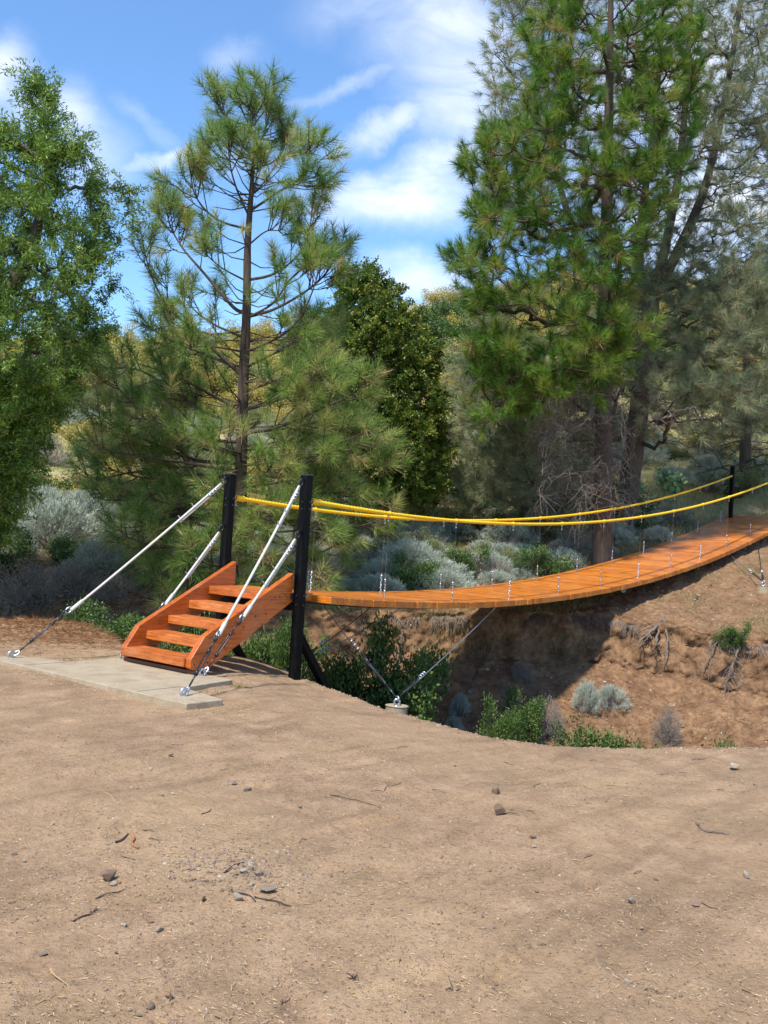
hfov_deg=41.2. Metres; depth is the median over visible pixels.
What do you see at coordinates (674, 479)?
prickly pear
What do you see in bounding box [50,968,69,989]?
twig
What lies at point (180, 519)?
stay cable
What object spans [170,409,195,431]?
chaparral shrub
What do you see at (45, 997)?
twig
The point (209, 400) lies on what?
flowering shrub
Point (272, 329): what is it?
chaparral shrub
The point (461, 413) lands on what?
chaparral shrub
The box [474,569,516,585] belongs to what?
sagebrush
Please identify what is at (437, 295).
flowering shrub
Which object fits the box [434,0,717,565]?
pine tree
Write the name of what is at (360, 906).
straw bits
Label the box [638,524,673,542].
sagebrush
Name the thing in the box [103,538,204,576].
sagebrush
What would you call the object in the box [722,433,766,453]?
dry brush
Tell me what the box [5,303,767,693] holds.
grass
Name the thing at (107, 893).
twig
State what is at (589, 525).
chaparral shrub
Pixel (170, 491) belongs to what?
green bush
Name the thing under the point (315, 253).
pine tree
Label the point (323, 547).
sagebrush
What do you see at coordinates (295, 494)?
stay cable
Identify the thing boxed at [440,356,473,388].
chaparral shrub
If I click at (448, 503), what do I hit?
sagebrush
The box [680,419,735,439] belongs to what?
chaparral shrub
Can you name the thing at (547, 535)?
chaparral shrub
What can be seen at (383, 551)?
sagebrush
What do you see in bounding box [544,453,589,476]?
chaparral shrub
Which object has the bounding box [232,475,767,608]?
suspension bridge
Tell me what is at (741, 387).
chaparral shrub
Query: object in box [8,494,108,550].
sagebrush
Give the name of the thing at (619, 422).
green bush
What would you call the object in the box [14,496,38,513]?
chaparral shrub
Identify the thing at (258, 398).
flowering shrub
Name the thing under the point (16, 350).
flowering shrub
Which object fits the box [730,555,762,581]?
brace cable
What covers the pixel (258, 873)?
stone
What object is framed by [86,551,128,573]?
sagebrush
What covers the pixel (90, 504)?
sagebrush
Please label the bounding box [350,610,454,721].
green bush
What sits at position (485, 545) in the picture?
chaparral shrub
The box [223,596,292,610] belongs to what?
cross beam
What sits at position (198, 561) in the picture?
stay cable
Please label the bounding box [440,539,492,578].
green bush
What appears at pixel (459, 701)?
sagebrush
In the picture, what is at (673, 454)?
chaparral shrub
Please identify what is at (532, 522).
chaparral shrub
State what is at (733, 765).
stone
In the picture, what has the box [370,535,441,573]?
sagebrush
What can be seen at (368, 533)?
dry brush
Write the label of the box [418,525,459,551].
chaparral shrub
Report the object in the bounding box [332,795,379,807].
twig
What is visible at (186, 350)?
green bush
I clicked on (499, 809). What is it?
stone
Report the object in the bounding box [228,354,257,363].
flowering shrub
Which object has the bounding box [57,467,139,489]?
chaparral shrub
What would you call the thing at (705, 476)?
sagebrush
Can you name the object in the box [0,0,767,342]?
sky
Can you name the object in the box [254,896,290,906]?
twig
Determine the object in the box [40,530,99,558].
chaparral shrub
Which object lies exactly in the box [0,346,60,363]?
chaparral shrub
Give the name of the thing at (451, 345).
chaparral shrub
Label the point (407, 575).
green bush
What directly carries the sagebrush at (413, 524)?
on the ground at (682, 859)
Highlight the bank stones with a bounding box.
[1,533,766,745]
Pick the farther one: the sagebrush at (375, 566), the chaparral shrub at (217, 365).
the chaparral shrub at (217, 365)
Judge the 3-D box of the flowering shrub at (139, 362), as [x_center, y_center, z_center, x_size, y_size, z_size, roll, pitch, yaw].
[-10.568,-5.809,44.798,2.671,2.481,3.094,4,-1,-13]
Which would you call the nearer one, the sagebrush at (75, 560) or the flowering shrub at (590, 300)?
the sagebrush at (75, 560)
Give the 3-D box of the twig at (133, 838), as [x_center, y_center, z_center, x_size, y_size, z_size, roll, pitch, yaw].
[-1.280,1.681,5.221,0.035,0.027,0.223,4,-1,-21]
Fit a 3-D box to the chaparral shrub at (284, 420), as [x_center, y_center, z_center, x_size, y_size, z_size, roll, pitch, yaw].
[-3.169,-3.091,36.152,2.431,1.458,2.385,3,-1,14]
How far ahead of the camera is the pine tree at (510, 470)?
24.15 m
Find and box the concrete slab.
[0,656,231,709]
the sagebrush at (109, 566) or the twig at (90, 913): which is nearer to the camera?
the twig at (90, 913)
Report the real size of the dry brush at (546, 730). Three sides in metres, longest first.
0.896 x 0.850 x 0.740 m
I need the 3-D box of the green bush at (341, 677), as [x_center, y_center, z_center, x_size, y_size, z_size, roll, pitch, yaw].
[-0.581,2.575,14.166,1.690,2.412,1.160,4,-1,-18]
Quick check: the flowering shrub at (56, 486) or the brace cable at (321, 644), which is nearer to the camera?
the brace cable at (321, 644)
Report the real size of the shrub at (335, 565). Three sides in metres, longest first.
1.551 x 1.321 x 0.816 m
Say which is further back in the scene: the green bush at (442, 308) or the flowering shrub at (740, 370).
the green bush at (442, 308)
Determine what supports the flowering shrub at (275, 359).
on the ground at (682, 859)
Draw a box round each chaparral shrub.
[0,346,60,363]
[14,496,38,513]
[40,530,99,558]
[47,339,107,372]
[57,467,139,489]
[65,354,166,398]
[72,383,118,414]
[78,425,149,450]
[95,525,189,555]
[115,549,194,577]
[165,321,227,345]
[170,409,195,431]
[174,454,218,471]
[180,448,219,468]
[183,497,213,524]
[190,435,250,458]
[204,357,254,390]
[215,360,276,396]
[224,312,278,344]
[233,401,279,429]
[235,354,307,403]
[247,443,266,461]
[247,470,323,509]
[250,365,289,405]
[260,407,318,441]
[263,433,315,464]
[334,501,419,536]
[357,527,417,558]
[393,340,458,378]
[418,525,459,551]
[433,423,461,444]
[439,324,527,354]
[439,413,466,431]
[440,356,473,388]
[440,374,484,411]
[446,401,498,428]
[451,503,472,514]
[457,309,525,329]
[458,459,492,482]
[461,536,498,561]
[480,285,536,327]
[494,544,521,568]
[499,270,565,298]
[506,510,555,541]
[514,326,542,349]
[523,499,565,515]
[527,507,583,542]
[532,328,567,353]
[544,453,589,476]
[552,302,596,316]
[555,305,618,338]
[565,515,592,535]
[580,394,630,414]
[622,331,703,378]
[625,373,683,406]
[659,444,688,459]
[664,377,693,399]
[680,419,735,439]
[705,462,766,499]
[721,373,765,398]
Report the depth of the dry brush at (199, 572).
18.58 m
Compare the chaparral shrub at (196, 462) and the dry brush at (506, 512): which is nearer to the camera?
the dry brush at (506, 512)
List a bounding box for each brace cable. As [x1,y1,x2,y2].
[286,608,369,669]
[288,609,399,669]
[323,605,396,697]
[397,607,495,697]
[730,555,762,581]
[757,541,763,581]
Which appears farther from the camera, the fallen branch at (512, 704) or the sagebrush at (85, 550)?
the sagebrush at (85, 550)
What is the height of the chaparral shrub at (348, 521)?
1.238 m
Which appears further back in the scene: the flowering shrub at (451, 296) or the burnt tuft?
the flowering shrub at (451, 296)
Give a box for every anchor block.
[385,695,407,714]
[756,580,767,593]
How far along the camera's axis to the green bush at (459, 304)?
59.78 m
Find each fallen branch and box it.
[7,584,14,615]
[492,686,537,720]
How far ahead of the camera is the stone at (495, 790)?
6.58 m
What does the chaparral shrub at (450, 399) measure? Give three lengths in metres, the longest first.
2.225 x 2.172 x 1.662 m
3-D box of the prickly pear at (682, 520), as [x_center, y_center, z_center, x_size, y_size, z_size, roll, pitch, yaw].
[7.835,0.201,26.935,0.408,0.331,0.430,3,-1,5]
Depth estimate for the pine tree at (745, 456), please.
29.56 m
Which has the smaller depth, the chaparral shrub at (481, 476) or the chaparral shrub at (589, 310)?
the chaparral shrub at (481, 476)
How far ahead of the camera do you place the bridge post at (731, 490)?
26.47 m
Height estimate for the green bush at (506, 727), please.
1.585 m
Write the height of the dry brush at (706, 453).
0.896 m
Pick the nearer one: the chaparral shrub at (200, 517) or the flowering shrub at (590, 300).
the chaparral shrub at (200, 517)
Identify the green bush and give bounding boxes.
[0,527,39,581]
[1,464,77,500]
[46,531,84,564]
[60,590,110,626]
[67,435,152,471]
[80,599,147,642]
[96,321,137,337]
[120,468,218,512]
[121,619,184,651]
[137,344,216,370]
[165,594,229,655]
[178,469,223,494]
[191,426,220,455]
[193,464,248,492]
[224,456,259,474]
[226,624,281,666]
[241,616,302,676]
[272,616,331,678]
[274,333,315,354]
[304,436,330,452]
[304,610,408,707]
[312,501,352,521]
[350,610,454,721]
[385,549,443,590]
[411,295,469,327]
[418,308,475,351]
[435,351,466,371]
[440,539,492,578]
[445,296,470,315]
[450,477,494,508]
[456,485,508,512]
[459,507,527,542]
[473,688,523,741]
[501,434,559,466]
[501,682,548,744]
[511,541,577,577]
[543,473,627,521]
[548,712,665,748]
[561,490,662,532]
[612,412,658,443]
[659,313,695,341]
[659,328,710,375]
[674,368,727,397]
[711,619,753,649]
[712,730,736,747]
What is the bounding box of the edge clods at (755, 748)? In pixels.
[305,678,767,755]
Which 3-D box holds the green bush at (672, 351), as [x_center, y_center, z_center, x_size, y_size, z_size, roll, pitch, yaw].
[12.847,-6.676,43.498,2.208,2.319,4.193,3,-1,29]
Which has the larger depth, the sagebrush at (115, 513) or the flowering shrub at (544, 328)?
the flowering shrub at (544, 328)
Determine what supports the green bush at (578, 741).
on the ground at (682, 859)
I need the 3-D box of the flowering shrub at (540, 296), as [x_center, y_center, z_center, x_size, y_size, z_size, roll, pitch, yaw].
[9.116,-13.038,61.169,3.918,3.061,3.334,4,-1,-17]
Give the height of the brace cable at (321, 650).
0.930 m
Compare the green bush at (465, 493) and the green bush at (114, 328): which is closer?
the green bush at (465, 493)
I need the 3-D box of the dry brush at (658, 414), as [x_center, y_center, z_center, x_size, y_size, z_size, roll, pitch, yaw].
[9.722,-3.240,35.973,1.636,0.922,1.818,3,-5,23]
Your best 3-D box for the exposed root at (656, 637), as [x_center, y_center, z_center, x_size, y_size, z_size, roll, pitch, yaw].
[4.688,2.155,17.592,0.213,0.650,0.867,3,-1,21]
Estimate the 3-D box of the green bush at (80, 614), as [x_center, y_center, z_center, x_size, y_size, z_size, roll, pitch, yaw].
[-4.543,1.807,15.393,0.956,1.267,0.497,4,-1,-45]
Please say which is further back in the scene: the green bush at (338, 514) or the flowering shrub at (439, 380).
the flowering shrub at (439, 380)
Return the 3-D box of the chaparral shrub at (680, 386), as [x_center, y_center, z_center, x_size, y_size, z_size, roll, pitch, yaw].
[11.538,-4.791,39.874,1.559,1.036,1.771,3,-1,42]
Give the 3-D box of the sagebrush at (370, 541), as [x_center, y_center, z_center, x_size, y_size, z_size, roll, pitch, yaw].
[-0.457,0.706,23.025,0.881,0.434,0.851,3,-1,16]
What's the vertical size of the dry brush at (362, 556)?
0.876 m
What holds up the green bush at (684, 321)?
on the ground at (682, 859)
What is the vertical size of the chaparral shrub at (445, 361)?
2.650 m
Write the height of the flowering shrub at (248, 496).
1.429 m
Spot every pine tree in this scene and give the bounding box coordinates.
[60,55,414,618]
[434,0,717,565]
[443,0,767,537]
[668,253,767,490]
[728,262,767,477]
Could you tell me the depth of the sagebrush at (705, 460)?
30.89 m
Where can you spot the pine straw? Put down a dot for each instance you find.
(34, 621)
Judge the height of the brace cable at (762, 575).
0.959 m
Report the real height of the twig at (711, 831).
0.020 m
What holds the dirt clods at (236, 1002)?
on the ground at (682, 859)
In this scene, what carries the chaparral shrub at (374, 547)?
on the ground at (682, 859)
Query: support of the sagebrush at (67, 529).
on the ground at (682, 859)
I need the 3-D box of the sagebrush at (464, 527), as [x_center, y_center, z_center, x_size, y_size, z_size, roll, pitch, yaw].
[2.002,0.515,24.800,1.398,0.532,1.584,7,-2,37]
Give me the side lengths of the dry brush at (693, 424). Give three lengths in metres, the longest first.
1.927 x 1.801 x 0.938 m
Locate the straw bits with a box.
[0,666,767,1023]
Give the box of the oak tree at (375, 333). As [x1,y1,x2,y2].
[315,255,461,532]
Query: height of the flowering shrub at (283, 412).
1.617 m
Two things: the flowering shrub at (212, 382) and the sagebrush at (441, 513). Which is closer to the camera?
the sagebrush at (441, 513)
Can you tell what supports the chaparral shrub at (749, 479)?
on the ground at (682, 859)
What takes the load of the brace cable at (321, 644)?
attached to the anchor block
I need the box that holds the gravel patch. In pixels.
[124,833,348,908]
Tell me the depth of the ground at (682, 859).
5.80 m
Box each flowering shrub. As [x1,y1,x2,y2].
[0,339,55,365]
[32,464,84,492]
[37,473,79,504]
[48,418,114,451]
[58,373,110,397]
[99,457,145,490]
[100,341,156,366]
[109,320,139,344]
[120,349,168,394]
[135,351,237,403]
[172,389,222,410]
[195,479,273,522]
[210,329,235,353]
[210,383,248,419]
[223,316,278,355]
[223,452,297,495]
[227,343,261,358]
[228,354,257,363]
[233,331,280,354]
[233,347,306,380]
[233,376,322,416]
[250,341,289,362]
[265,401,313,421]
[271,403,312,420]
[353,491,452,525]
[420,282,471,306]
[422,285,456,310]
[423,366,463,390]
[437,309,485,328]
[439,496,479,532]
[440,334,464,357]
[492,314,546,338]
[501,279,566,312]
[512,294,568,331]
[524,318,559,337]
[543,283,572,301]
[576,281,620,312]
[661,283,729,309]
[682,322,724,347]
[683,431,736,450]
[706,344,752,365]
[712,361,760,385]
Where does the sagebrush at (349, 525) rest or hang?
on the ground at (682, 859)
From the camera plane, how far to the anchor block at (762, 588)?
20.36 m
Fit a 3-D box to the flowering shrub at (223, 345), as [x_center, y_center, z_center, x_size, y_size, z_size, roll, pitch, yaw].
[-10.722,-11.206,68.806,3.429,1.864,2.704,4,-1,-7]
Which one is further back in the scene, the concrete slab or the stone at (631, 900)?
the concrete slab
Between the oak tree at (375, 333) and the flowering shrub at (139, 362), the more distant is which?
the flowering shrub at (139, 362)
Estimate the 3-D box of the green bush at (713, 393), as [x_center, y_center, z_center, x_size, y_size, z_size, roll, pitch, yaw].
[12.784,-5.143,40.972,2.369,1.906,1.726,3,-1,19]
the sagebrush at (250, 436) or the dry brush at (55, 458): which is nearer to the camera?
the dry brush at (55, 458)
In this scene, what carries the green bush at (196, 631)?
on the ground at (682, 859)
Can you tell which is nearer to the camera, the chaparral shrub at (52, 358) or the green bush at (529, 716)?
the green bush at (529, 716)
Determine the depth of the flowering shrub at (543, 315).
55.01 m
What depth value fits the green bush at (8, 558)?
18.64 m
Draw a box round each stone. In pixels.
[38,951,47,955]
[100,869,116,881]
[148,1002,154,1008]
[155,925,162,931]
[233,892,242,900]
[239,868,247,872]
[243,787,251,791]
[248,860,252,869]
[254,870,262,876]
[259,885,276,890]
[492,785,499,794]
[494,803,504,814]
[627,897,634,903]
[729,762,738,767]
[743,870,748,877]
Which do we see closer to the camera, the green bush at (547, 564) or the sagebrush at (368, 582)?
the sagebrush at (368, 582)
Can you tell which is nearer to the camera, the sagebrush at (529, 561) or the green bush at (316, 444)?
the sagebrush at (529, 561)
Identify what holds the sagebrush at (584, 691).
on the ground at (682, 859)
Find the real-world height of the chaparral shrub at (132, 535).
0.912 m
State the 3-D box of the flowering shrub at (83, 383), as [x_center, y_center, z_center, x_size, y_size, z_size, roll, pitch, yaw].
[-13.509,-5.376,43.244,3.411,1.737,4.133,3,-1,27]
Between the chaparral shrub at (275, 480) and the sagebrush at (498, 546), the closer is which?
the sagebrush at (498, 546)
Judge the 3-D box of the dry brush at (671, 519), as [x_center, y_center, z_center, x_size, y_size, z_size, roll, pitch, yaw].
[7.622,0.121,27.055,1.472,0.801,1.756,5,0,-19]
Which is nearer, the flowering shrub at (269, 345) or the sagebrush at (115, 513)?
the sagebrush at (115, 513)
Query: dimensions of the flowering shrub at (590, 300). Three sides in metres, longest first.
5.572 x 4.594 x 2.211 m
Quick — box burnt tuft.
[346,973,358,980]
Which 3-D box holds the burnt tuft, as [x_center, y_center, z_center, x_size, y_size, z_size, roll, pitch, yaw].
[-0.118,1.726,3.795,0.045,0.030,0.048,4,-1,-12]
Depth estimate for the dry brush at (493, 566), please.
20.12 m
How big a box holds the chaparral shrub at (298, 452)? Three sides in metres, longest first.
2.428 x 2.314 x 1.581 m
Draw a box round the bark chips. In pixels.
[0,674,764,1023]
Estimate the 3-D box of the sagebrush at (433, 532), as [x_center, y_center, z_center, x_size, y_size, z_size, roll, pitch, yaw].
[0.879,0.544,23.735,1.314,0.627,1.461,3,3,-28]
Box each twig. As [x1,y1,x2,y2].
[34,989,61,1005]
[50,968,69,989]
[72,906,101,921]
[95,888,125,899]
[115,833,128,842]
[130,832,138,848]
[230,889,255,901]
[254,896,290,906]
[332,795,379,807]
[706,830,728,834]
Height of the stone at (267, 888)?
0.022 m
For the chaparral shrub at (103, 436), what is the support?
on the ground at (682, 859)
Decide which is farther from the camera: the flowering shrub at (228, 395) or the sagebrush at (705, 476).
the flowering shrub at (228, 395)
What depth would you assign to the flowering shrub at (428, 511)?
25.59 m
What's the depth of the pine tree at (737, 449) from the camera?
31.36 m
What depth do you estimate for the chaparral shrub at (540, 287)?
64.61 m
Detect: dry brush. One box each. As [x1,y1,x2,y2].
[0,557,66,616]
[11,556,115,608]
[36,434,64,446]
[38,440,78,466]
[72,567,152,607]
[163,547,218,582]
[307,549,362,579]
[333,541,378,574]
[358,528,381,541]
[471,554,518,581]
[487,506,512,518]
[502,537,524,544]
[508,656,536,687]
[530,695,568,743]
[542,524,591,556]
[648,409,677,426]
[648,417,664,431]
[649,703,682,747]
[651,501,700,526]
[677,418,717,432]
[681,442,736,463]
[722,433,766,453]
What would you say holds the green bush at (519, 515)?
on the ground at (682, 859)
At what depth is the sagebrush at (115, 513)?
23.33 m
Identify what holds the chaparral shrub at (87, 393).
on the ground at (682, 859)
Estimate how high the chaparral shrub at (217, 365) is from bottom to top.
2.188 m
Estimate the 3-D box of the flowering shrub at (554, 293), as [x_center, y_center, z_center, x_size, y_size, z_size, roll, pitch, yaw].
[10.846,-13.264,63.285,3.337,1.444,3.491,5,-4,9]
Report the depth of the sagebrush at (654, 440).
33.25 m
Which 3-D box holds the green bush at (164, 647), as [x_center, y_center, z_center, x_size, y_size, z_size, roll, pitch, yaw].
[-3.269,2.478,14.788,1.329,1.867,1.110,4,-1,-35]
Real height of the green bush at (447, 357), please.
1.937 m
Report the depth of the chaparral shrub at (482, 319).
54.00 m
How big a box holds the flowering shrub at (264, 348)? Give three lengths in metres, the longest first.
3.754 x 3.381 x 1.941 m
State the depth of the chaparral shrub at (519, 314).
55.97 m
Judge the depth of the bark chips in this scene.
4.47 m
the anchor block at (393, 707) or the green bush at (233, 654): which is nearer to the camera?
the anchor block at (393, 707)
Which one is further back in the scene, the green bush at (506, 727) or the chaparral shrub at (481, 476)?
the chaparral shrub at (481, 476)
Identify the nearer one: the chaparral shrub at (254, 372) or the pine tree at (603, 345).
the pine tree at (603, 345)
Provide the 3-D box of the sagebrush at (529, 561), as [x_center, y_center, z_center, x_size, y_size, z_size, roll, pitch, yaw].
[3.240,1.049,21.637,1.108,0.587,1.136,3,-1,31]
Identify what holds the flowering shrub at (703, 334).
on the ground at (682, 859)
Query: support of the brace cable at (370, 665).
attached to the anchor block at (393, 707)
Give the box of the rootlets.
[357,613,767,659]
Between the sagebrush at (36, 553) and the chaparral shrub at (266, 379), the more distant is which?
the chaparral shrub at (266, 379)
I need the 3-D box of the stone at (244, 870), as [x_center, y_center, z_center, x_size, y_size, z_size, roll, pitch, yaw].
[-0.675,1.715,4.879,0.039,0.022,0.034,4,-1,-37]
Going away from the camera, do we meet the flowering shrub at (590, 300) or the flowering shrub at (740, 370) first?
the flowering shrub at (740, 370)
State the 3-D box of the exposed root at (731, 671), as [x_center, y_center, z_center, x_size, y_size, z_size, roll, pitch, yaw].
[5.687,2.735,16.689,0.784,1.320,0.942,3,-1,38]
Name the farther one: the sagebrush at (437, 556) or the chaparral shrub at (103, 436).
the chaparral shrub at (103, 436)
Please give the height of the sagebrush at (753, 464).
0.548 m
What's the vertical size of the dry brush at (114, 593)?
0.717 m
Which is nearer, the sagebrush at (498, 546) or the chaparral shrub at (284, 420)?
the sagebrush at (498, 546)
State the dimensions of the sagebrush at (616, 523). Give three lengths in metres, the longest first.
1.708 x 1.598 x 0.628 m
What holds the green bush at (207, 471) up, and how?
on the ground at (682, 859)
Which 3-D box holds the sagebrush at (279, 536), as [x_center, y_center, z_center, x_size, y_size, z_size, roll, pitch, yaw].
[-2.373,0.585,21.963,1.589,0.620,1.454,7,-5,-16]
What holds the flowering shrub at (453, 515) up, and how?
on the ground at (682, 859)
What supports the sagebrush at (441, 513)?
on the ground at (682, 859)
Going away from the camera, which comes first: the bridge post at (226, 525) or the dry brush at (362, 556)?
the bridge post at (226, 525)
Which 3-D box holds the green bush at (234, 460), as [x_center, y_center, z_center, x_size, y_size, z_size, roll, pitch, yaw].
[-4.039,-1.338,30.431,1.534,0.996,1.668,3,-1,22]
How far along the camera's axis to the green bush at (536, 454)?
30.69 m
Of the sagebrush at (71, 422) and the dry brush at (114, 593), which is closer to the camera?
the dry brush at (114, 593)
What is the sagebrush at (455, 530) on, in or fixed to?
on the ground at (682, 859)
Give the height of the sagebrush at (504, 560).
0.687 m
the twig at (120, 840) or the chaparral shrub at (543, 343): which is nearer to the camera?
the twig at (120, 840)
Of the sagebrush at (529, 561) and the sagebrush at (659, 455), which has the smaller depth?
the sagebrush at (529, 561)
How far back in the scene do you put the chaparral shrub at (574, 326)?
50.73 m
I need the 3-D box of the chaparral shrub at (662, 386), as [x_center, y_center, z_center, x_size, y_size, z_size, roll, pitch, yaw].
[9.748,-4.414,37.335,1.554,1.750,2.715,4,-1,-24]
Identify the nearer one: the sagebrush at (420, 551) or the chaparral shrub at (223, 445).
the sagebrush at (420, 551)
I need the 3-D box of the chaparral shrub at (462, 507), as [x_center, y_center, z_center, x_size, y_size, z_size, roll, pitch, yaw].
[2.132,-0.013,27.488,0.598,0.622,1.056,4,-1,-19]
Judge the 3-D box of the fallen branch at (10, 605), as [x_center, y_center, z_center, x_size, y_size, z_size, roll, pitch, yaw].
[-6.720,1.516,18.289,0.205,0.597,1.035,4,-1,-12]
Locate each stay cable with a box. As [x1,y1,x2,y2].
[7,483,221,657]
[119,531,219,659]
[179,485,299,696]
[199,538,296,675]
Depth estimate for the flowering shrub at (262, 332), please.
64.58 m
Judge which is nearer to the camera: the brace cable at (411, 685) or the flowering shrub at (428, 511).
the brace cable at (411, 685)
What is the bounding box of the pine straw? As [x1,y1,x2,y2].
[0,540,767,748]
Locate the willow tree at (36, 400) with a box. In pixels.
[0,57,160,553]
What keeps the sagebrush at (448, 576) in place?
on the ground at (682, 859)
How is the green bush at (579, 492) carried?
on the ground at (682, 859)
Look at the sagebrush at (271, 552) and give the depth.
20.52 m
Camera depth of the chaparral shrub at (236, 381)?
46.04 m
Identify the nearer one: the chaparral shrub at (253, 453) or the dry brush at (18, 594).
the dry brush at (18, 594)
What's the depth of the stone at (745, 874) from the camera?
5.29 m
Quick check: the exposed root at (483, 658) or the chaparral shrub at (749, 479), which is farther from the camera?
the chaparral shrub at (749, 479)
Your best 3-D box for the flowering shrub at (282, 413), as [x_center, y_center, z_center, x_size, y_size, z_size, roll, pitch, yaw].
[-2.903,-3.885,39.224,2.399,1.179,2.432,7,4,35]
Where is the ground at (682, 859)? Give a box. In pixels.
[0,311,767,1023]
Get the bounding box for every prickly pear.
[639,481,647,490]
[653,470,691,492]
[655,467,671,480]
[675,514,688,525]
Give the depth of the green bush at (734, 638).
16.85 m
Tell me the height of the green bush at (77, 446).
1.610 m
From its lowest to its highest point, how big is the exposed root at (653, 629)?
0.701 m
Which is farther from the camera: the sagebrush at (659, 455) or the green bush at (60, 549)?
the sagebrush at (659, 455)
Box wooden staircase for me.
[121,561,293,674]
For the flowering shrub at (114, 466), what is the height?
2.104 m
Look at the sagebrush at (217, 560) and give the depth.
19.56 m
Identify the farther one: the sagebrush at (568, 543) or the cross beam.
the sagebrush at (568, 543)
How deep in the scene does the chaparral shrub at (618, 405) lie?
34.82 m
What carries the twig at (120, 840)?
on the ground at (682, 859)
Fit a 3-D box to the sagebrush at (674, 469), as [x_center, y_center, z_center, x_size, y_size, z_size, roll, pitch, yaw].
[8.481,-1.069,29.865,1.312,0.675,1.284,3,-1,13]
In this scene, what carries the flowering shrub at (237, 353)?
on the ground at (682, 859)
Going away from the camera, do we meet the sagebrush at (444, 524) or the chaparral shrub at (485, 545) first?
the chaparral shrub at (485, 545)
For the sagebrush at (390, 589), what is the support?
on the ground at (682, 859)
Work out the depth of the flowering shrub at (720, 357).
43.50 m
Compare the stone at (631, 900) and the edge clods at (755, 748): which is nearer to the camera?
the stone at (631, 900)
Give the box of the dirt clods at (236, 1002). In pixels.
[0,668,767,1023]
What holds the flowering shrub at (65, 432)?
on the ground at (682, 859)
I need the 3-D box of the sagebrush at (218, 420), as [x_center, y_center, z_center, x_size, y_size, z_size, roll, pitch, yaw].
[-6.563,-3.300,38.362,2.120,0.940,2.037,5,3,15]
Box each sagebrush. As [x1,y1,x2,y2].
[1,538,47,558]
[4,523,35,540]
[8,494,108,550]
[20,484,91,522]
[32,521,95,539]
[53,556,109,578]
[58,488,131,525]
[64,409,107,426]
[68,533,134,571]
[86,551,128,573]
[95,504,137,523]
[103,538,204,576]
[185,415,230,432]
[197,542,232,557]
[213,553,249,570]
[230,432,275,446]
[235,564,269,583]
[248,528,295,547]
[249,545,291,562]
[255,422,281,436]
[265,544,294,554]
[285,541,330,560]
[320,518,361,533]
[321,577,360,591]
[349,572,406,591]
[351,556,406,580]
[356,535,374,544]
[365,577,404,590]
[369,545,398,558]
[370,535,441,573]
[388,520,454,542]
[396,523,449,545]
[403,565,479,590]
[410,556,481,584]
[412,550,455,572]
[421,539,446,548]
[422,506,465,522]
[431,521,462,539]
[433,492,459,505]
[440,523,485,541]
[445,715,464,730]
[448,522,467,536]
[448,693,471,715]
[463,539,492,552]
[468,549,521,579]
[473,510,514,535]
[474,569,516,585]
[476,517,543,546]
[488,541,519,563]
[505,566,536,580]
[507,542,534,551]
[514,550,559,570]
[546,538,585,552]
[548,545,587,569]
[570,680,601,715]
[580,543,618,554]
[582,518,639,536]
[592,683,631,712]
[612,438,672,465]
[612,526,640,545]
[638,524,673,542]
[640,504,669,524]
[646,430,681,447]
[654,465,691,485]
[680,465,738,492]
[689,454,726,467]
[734,457,767,470]
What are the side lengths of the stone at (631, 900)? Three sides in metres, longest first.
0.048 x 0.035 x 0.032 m
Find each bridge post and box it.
[216,473,246,657]
[288,474,330,688]
[728,466,735,517]
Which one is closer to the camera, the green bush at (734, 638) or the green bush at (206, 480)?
the green bush at (734, 638)
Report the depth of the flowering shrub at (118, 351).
47.98 m
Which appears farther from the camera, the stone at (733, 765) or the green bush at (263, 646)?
the green bush at (263, 646)
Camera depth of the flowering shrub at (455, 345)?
45.88 m
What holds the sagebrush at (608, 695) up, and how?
on the ground at (682, 859)
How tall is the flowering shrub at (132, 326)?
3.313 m
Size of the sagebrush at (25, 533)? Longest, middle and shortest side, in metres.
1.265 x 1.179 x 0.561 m
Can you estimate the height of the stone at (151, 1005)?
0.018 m
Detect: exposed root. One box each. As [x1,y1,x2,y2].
[392,631,412,668]
[465,647,490,693]
[623,617,663,649]
[647,617,664,656]
[663,618,680,663]
[692,642,730,681]
[718,639,751,707]
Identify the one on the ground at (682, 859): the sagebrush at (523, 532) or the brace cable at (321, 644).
the sagebrush at (523, 532)
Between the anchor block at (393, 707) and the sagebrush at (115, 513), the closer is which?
the anchor block at (393, 707)
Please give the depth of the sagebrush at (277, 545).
21.12 m
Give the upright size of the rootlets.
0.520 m
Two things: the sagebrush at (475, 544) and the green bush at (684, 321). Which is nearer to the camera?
the sagebrush at (475, 544)
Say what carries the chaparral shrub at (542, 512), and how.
on the ground at (682, 859)
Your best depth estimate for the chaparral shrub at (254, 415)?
38.38 m
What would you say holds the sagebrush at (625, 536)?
on the ground at (682, 859)
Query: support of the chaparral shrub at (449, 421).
on the ground at (682, 859)

